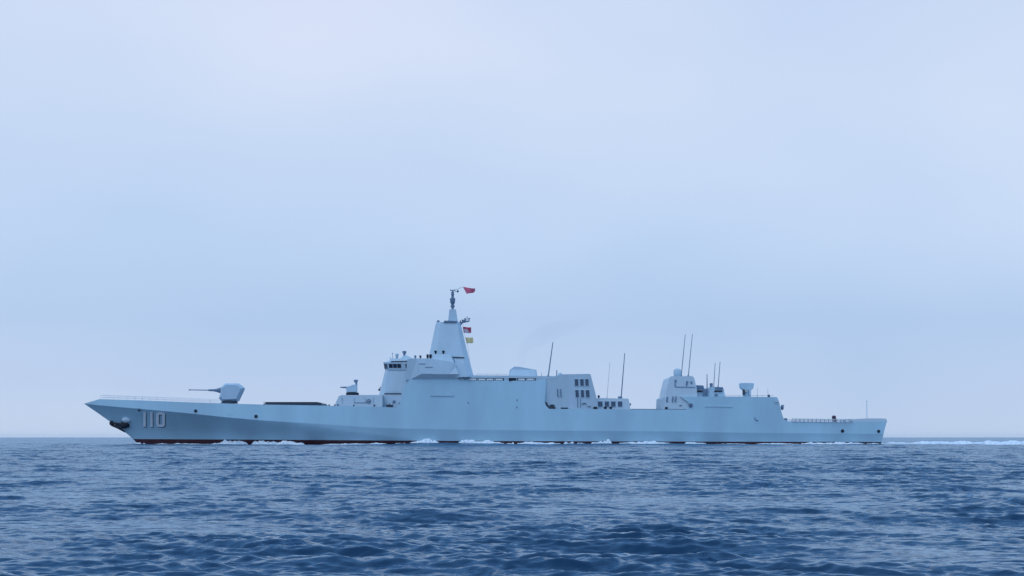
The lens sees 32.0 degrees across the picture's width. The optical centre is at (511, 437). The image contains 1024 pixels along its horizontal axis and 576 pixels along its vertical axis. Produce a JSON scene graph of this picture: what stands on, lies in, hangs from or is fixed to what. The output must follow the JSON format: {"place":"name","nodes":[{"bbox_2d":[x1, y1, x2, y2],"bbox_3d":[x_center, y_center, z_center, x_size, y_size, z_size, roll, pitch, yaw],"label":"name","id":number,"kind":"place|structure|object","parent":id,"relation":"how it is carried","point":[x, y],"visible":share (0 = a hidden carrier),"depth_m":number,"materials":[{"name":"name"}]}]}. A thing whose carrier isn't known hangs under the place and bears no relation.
{"place":"outdoors","nodes":[
{"label":"outdoors","id":0,"kind":"place"},
{"bbox_2d":[0,437,1023,575],"bbox_3d":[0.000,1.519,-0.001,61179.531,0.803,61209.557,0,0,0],"label":"sea","id":1,"kind":"structure","parent":0,"point":[99,506],"depth_m":38.93,"materials":[{"name":"liquid"}]},
{"bbox_2d":[85,287,886,444],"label":"warship","id":2,"kind":"object","parent":1,"relation":"on","point":[440,393],"visible":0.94,"depth_m":391.00,"materials":[{"name":"paint"}]},
{"bbox_2d":[463,327,470,332],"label":"signal flag","id":3,"kind":"object","parent":2,"relation":"attached to","point":[467,330],"visible":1,"depth_m":399.41,"materials":[{"name":"red fabric"}]},
{"bbox_2d":[463,287,474,293],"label":"flag","id":4,"kind":"object","parent":2,"relation":"attached to","point":[469,290],"visible":1,"depth_m":399.72,"materials":[{"name":"fabric"}]},
{"bbox_2d":[466,337,472,342],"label":"signal flag","id":5,"kind":"object","parent":2,"relation":"attached to","point":[469,340],"visible":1,"depth_m":399.44,"materials":[{"name":"yellow fabric"}]},
{"bbox_2d":[136,438,882,444],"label":"bow wave foam","id":6,"kind":"object","parent":1,"relation":"on","point":[429,440],"visible":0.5,"depth_m":389.34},
{"bbox_2d":[885,440,1023,444],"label":"wake foam","id":7,"kind":"object","parent":1,"relation":"on","point":[1011,442],"visible":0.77,"depth_m":383.85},
{"bbox_2d":[0,0,1023,436],"label":"sky","id":8,"kind":"structure","parent":0,"point":[280,200],"materials":[{"name":"blue"}]}
]}

